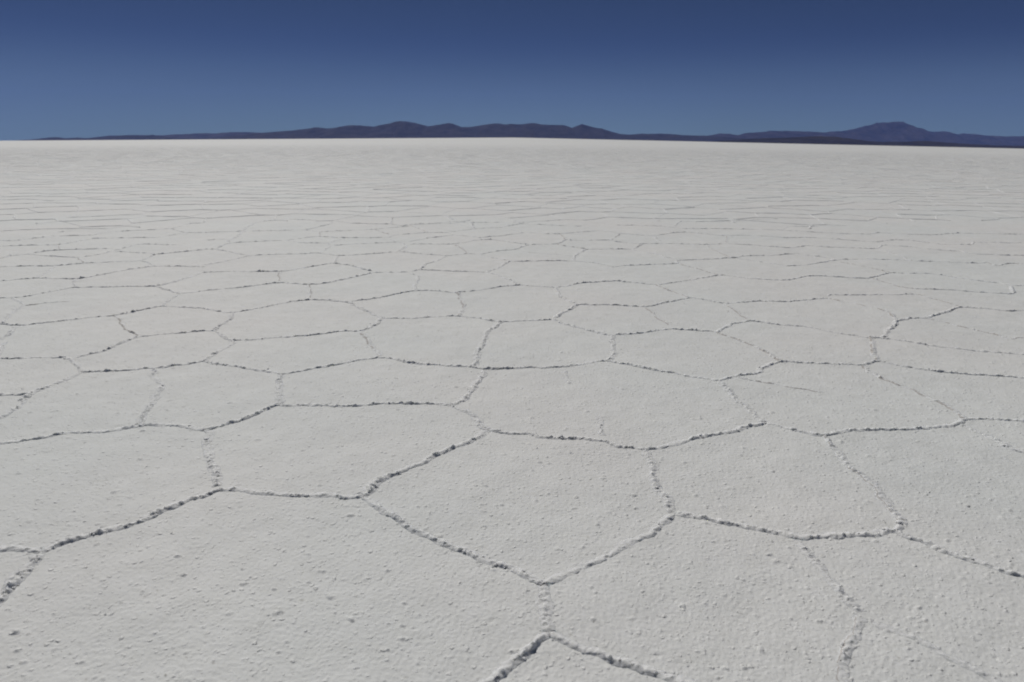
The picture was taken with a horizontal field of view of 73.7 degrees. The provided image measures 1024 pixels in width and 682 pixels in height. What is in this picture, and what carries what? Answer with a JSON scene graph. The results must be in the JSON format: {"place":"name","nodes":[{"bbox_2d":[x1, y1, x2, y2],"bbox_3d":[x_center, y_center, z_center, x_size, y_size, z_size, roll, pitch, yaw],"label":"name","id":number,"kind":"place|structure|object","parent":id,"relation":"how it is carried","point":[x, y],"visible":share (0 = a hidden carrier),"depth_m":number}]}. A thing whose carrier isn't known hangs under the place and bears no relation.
{"place":"outdoors","nodes":[
{"label":"outdoors","id":0,"kind":"place"},
{"bbox_2d":[14,135,198,140],"bbox_3d":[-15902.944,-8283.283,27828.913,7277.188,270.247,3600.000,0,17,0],"label":"hill","id":1,"kind":"structure","parent":0,"point":[145,137],"depth_m":27069.22},
{"bbox_2d":[92,132,265,137],"bbox_3d":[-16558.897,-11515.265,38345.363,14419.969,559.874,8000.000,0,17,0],"label":"ridge","id":2,"kind":"structure","parent":0,"point":[207,135],"depth_m":37158.91},
{"bbox_2d":[172,121,754,141],"bbox_3d":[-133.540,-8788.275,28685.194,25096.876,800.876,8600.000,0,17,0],"label":"hill range","id":3,"kind":"structure","parent":0,"point":[401,129],"depth_m":26800.70},
{"bbox_2d":[0,138,1023,681],"bbox_3d":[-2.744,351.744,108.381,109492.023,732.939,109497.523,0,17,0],"label":"salt flat","id":4,"kind":"structure","parent":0,"point":[230,586],"depth_m":4.01},
{"bbox_2d":[0,139,1023,681],"bbox_3d":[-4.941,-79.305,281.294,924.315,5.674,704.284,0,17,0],"label":"salt ridge network","id":5,"kind":"object","parent":4,"relation":"on","point":[20,575],"visible":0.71,"depth_m":6.76},
{"bbox_2d":[0,0,1023,140],"label":"sky","id":6,"kind":"structure","parent":0,"point":[69,68]},
{"bbox_2d":[709,122,1023,145],"bbox_3d":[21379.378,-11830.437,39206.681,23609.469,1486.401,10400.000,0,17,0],"label":"mountain range","id":7,"kind":"structure","parent":0,"point":[892,132],"depth_m":37818.91},
{"bbox_2d":[709,136,1023,148],"bbox_3d":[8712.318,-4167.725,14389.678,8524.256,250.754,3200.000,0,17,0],"label":"ridge","id":8,"kind":"structure","parent":0,"point":[821,140],"depth_m":13743.26}
]}

